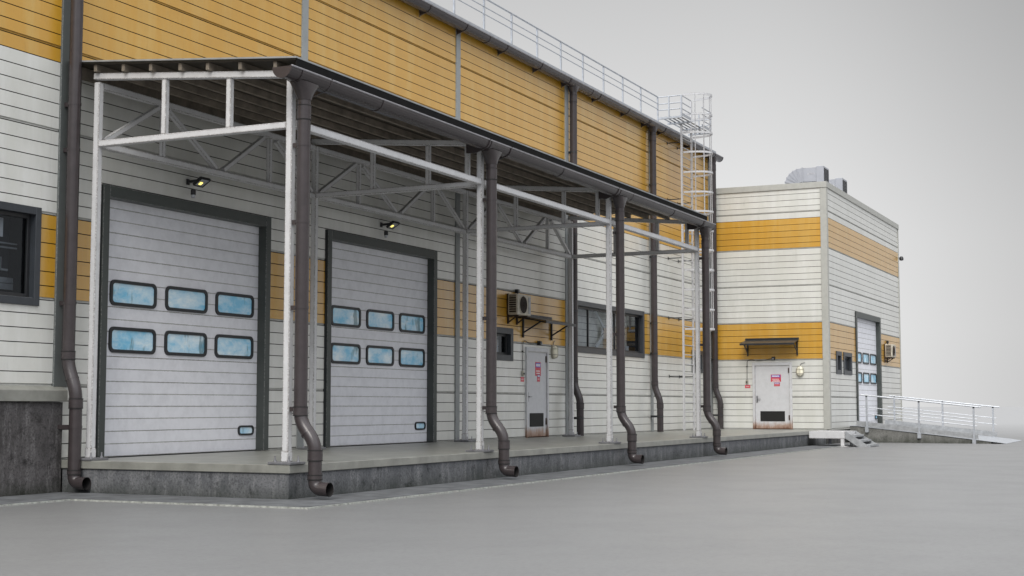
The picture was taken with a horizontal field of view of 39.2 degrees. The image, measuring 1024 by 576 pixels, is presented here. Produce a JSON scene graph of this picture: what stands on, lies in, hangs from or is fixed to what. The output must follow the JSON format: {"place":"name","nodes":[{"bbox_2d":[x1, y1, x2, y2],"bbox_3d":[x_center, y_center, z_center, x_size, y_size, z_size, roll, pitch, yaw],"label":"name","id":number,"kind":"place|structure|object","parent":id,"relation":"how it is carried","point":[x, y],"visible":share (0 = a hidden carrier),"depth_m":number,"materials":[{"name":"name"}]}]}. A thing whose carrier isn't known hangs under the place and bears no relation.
{"place":"outdoors","nodes":[
{"label":"outdoors","id":0,"kind":"place"},
{"bbox_2d":[0,0,715,496],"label":"warehouse","id":1,"kind":"structure","parent":0,"point":[190,334],"depth_m":27.05,"materials":[{"name":"white paint"}]},
{"bbox_2d":[0,201,41,305],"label":"window","id":2,"kind":"structure","parent":1,"relation":"in","point":[11,282],"depth_m":21.33,"materials":[{"name":"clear glass"}]},
{"bbox_2d":[58,0,90,490],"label":"downpipe","id":3,"kind":"object","parent":1,"relation":"attached to","point":[68,303],"visible":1,"depth_m":21.66,"materials":[{"name":"grey metal"}]},
{"bbox_2d":[95,184,270,457],"bbox_3d":[-5.565,0.669,24.584,0.225,4.306,4.590,-2,-5,25],"label":"roller door","id":4,"kind":"structure","parent":1,"relation":"in","point":[183,354],"depth_m":24.52,"materials":[{"name":"white paint"}]},
{"bbox_2d":[186,176,210,197],"bbox_3d":[-5.378,-1.715,24.600,0.366,0.350,0.251,-2,-5,25],"label":"floodlight","id":5,"kind":"object","parent":1,"relation":"attached to","point":[201,182],"visible":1,"depth_m":24.55,"materials":[{"name":"metal"}]},
{"bbox_2d":[323,229,437,446],"bbox_3d":[-2.775,1.148,30.435,0.225,4.306,4.590,-2,-5,25],"label":"roller door","id":6,"kind":"structure","parent":1,"relation":"in","point":[380,325],"depth_m":30.45,"materials":[{"name":"white paint"}]},
{"bbox_2d":[380,221,399,237],"bbox_3d":[-2.592,-1.237,30.442,0.366,0.350,0.251,-2,-5,25],"label":"floodlight","id":7,"kind":"object","parent":1,"relation":"attached to","point":[392,224],"visible":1,"depth_m":30.39,"materials":[{"name":"metal"}]},
{"bbox_2d":[497,327,512,360],"bbox_3d":[-0.360,1.395,35.701,0.355,0.820,1.110,-2,-5,25],"label":"window","id":8,"kind":"structure","parent":1,"relation":"in","point":[507,333],"depth_m":35.99,"materials":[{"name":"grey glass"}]},
{"bbox_2d":[507,289,530,324],"bbox_3d":[0.174,0.463,36.168,0.341,0.895,0.808,-2,-5,25],"label":"air conditioner","id":9,"kind":"object","parent":1,"relation":"attached to","point":[518,305],"visible":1,"depth_m":35.90,"materials":[{"name":"metal"}]},
{"bbox_2d":[521,340,530,375],"bbox_3d":[0.478,1.822,37.019,0.070,0.923,0.975,-2,-5,25],"label":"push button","id":10,"kind":"object","parent":1,"relation":"attached to","point":[522,373],"visible":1,"depth_m":36.61,"materials":[{"name":"metal"}]},
{"bbox_2d":[524,347,548,437],"bbox_3d":[0.639,2.713,37.361,0.126,2.316,1.390,-2,-5,25],"label":"service door","id":11,"kind":"structure","parent":1,"relation":"in","point":[536,394],"depth_m":37.33,"materials":[{"name":"white paint"}]},
{"bbox_2d":[535,362,540,375],"bbox_3d":[0.680,2.113,37.484,0.010,0.360,0.340,-2,-5,25],"label":"warning sign","id":12,"kind":"object","parent":1,"relation":"attached to","point":[537,368],"visible":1,"depth_m":37.46,"materials":[{"name":"red plastic"}]},
{"bbox_2d":[522,315,575,339],"bbox_3d":[0.964,1.009,37.361,0.712,0.620,1.940,-2,-5,25],"label":"door awning","id":13,"kind":"object","parent":1,"relation":"attached to","point":[545,319],"depth_m":37.29,"materials":[{"name":"grey metal"}]},
{"bbox_2d":[551,341,558,358],"bbox_3d":[1.158,1.644,38.361,0.162,0.497,0.270,-2,-5,25],"label":"bulkhead lamp","id":14,"kind":"object","parent":1,"relation":"attached to","point":[554,352],"visible":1,"depth_m":38.29,"materials":[{"name":"glass"}]},
{"bbox_2d":[453,0,658,120],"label":"roof railing","id":15,"kind":"object","parent":1,"relation":"on","point":[560,48],"visible":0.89,"depth_m":39.47,"materials":[{"name":"metal"}]},
{"bbox_2d":[400,0,723,161],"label":"roof gutter","id":16,"kind":"object","parent":1,"relation":"attached to","point":[423,7],"visible":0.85,"depth_m":37.63,"materials":[{"name":"metal"}]},
{"bbox_2d":[567,85,583,435],"bbox_3d":[1.766,-0.796,39.471,0.422,9.658,0.456,-2,-5,25],"label":"downpipe","id":17,"kind":"object","parent":1,"relation":"attached to","point":[573,90],"visible":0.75,"depth_m":39.37,"materials":[{"name":"grey metal"}]},
{"bbox_2d":[578,300,644,357],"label":"window","id":18,"kind":"structure","parent":1,"relation":"in","point":[598,336],"depth_m":42.61,"materials":[{"name":"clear glass"}]},
{"bbox_2d":[648,126,663,431],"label":"downpipe","id":19,"kind":"object","parent":1,"relation":"attached to","point":[654,351],"visible":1,"depth_m":45.18,"materials":[{"name":"grey metal"}]},
{"bbox_2d":[658,95,710,135],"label":"roof access platform","id":20,"kind":"structure","parent":1,"relation":"on","point":[699,128],"depth_m":47.04,"materials":[{"name":"metal"}]},
{"bbox_2d":[667,92,714,430],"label":"roof ladder","id":21,"kind":"object","parent":1,"relation":"attached to","point":[711,251],"visible":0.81,"depth_m":47.19,"materials":[{"name":"metal"}]},
{"bbox_2d":[691,351,702,372],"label":"window","id":22,"kind":"structure","parent":1,"relation":"in","point":[701,352],"depth_m":49.87,"materials":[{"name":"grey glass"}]},
{"bbox_2d":[708,157,723,428],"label":"downpipe","id":23,"kind":"object","parent":1,"relation":"attached to","point":[715,387],"visible":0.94,"depth_m":50.87,"materials":[{"name":"grey metal"}]},
{"bbox_2d":[0,444,854,508],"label":"pavement","id":24,"kind":"structure","parent":0,"point":[354,498],"depth_m":20.94,"materials":[{"name":"grey concrete"}]},
{"bbox_2d":[0,407,1023,575],"bbox_3d":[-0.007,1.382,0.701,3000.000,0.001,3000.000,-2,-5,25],"label":"ground","id":25,"kind":"structure","parent":0,"point":[919,509],"depth_m":15.73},
{"bbox_2d":[61,429,825,499],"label":"loading platform","id":26,"kind":"structure","parent":25,"relation":"on","point":[254,474],"depth_m":23.39,"materials":[{"name":"concrete"}]},
{"bbox_2d":[81,56,707,464],"bbox_3d":[-0.864,0.170,29.459,4.170,6.100,18.920,-2,-5,25],"label":"loading canopy","id":27,"kind":"object","parent":26,"relation":"on","point":[255,96],"visible":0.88,"depth_m":25.64,"materials":[{"name":"white metal"}]},
{"bbox_2d":[289,80,333,496],"bbox_3d":[-2.801,-0.013,20.122,0.654,5.814,0.528,-2,-5,25],"label":"downpipe","id":28,"kind":"object","parent":27,"relation":"attached to","point":[304,91],"visible":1,"depth_m":20.11,"materials":[{"name":"grey metal"}]},
{"bbox_2d":[272,64,715,230],"bbox_3d":[0.920,-2.256,28.712,0.481,0.230,19.454,-2,-5,25],"label":"roof gutter","id":29,"kind":"object","parent":27,"relation":"attached to","point":[472,141],"visible":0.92,"depth_m":24.84,"materials":[{"name":"metal"}]},
{"bbox_2d":[481,149,518,476],"bbox_3d":[-0.217,0.431,25.541,0.654,5.814,0.528,-2,-5,25],"label":"downpipe","id":30,"kind":"object","parent":27,"relation":"attached to","point":[491,157],"visible":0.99,"depth_m":25.54,"materials":[{"name":"grey metal"}]},
{"bbox_2d":[612,196,643,463],"bbox_3d":[2.518,0.900,31.275,0.654,5.814,0.528,-2,-5,25],"label":"downpipe","id":31,"kind":"object","parent":27,"relation":"attached to","point":[619,334],"visible":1,"depth_m":31.27,"materials":[{"name":"grey metal"}]},
{"bbox_2d":[699,227,726,454],"bbox_3d":[5.132,1.348,36.757,0.654,5.814,0.528,-2,-5,25],"label":"downpipe","id":32,"kind":"object","parent":27,"relation":"attached to","point":[706,405],"visible":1,"depth_m":36.75,"materials":[{"name":"grey metal"}]},
{"bbox_2d":[809,430,855,446],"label":"steel landing","id":33,"kind":"object","parent":25,"relation":"on","point":[827,434],"visible":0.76,"depth_m":46.11,"materials":[{"name":"white paint"}]},
{"bbox_2d":[845,431,879,446],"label":"steel stairs","id":34,"kind":"structure","parent":25,"relation":"on","point":[858,439],"depth_m":45.83,"materials":[{"name":"metal"}]},
{"bbox_2d":[850,420,1021,443],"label":"access ramp","id":35,"kind":"structure","parent":25,"relation":"on","point":[890,431],"depth_m":51.24,"materials":[{"name":"concrete"}]},
{"bbox_2d":[859,394,980,443],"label":"ramp railing","id":36,"kind":"object","parent":35,"relation":"attached to","point":[918,419],"visible":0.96,"depth_m":50.79,"materials":[{"name":"metal"}]},
{"bbox_2d":[887,395,999,436],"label":"ramp railing","id":37,"kind":"object","parent":35,"relation":"attached to","point":[943,418],"visible":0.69,"depth_m":55.54,"materials":[{"name":"metal"}]},
{"bbox_2d":[430,0,1023,406],"label":"sky","id":38,"kind":"structure","parent":0,"point":[918,105],"materials":[{"name":"white"}]},
{"bbox_2d":[713,181,902,443],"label":"annex building","id":39,"kind":"structure","parent":0,"point":[813,267],"depth_m":50.60,"materials":[{"name":"white paint"}]},
{"bbox_2d":[740,337,798,355],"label":"door awning","id":40,"kind":"object","parent":39,"relation":"attached to","point":[768,341],"depth_m":49.79,"materials":[{"name":"grey metal"}]},
{"bbox_2d":[752,362,792,428],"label":"service door","id":41,"kind":"structure","parent":39,"relation":"in","point":[772,405],"depth_m":50.00,"materials":[{"name":"white paint"}]},
{"bbox_2d":[771,374,780,381],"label":"warning sign","id":42,"kind":"object","parent":39,"relation":"attached to","point":[775,378],"visible":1,"depth_m":49.98,"materials":[{"name":"red plastic"}]},
{"bbox_2d":[796,362,804,376],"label":"bulkhead lamp","id":43,"kind":"object","parent":39,"relation":"attached to","point":[800,371],"visible":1,"depth_m":49.54,"materials":[{"name":"glass"}]},
{"bbox_2d":[785,166,828,183],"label":"roof duct","id":44,"kind":"object","parent":39,"relation":"on","point":[813,174],"visible":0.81,"depth_m":52.18,"materials":[{"name":"silver metal"}]},
{"bbox_2d":[829,178,846,192],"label":"roof duct","id":45,"kind":"object","parent":39,"relation":"on","point":[840,183],"visible":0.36,"depth_m":54.73,"materials":[{"name":"silver metal"}]},
{"bbox_2d":[835,351,841,373],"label":"window","id":46,"kind":"structure","parent":39,"relation":"in","point":[838,360],"depth_m":50.68,"materials":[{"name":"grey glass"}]},
{"bbox_2d":[843,352,852,374],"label":"window","id":47,"kind":"structure","parent":39,"relation":"in","point":[847,357],"depth_m":52.11,"materials":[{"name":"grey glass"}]},
{"bbox_2d":[854,311,882,423],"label":"roller door","id":48,"kind":"structure","parent":39,"relation":"in","point":[867,327],"depth_m":55.81,"materials":[{"name":"white paint"}]},
{"bbox_2d":[884,341,895,362],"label":"air conditioner","id":49,"kind":"object","parent":39,"relation":"attached to","point":[889,351],"visible":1,"depth_m":58.02,"materials":[{"name":"metal"}]}
]}

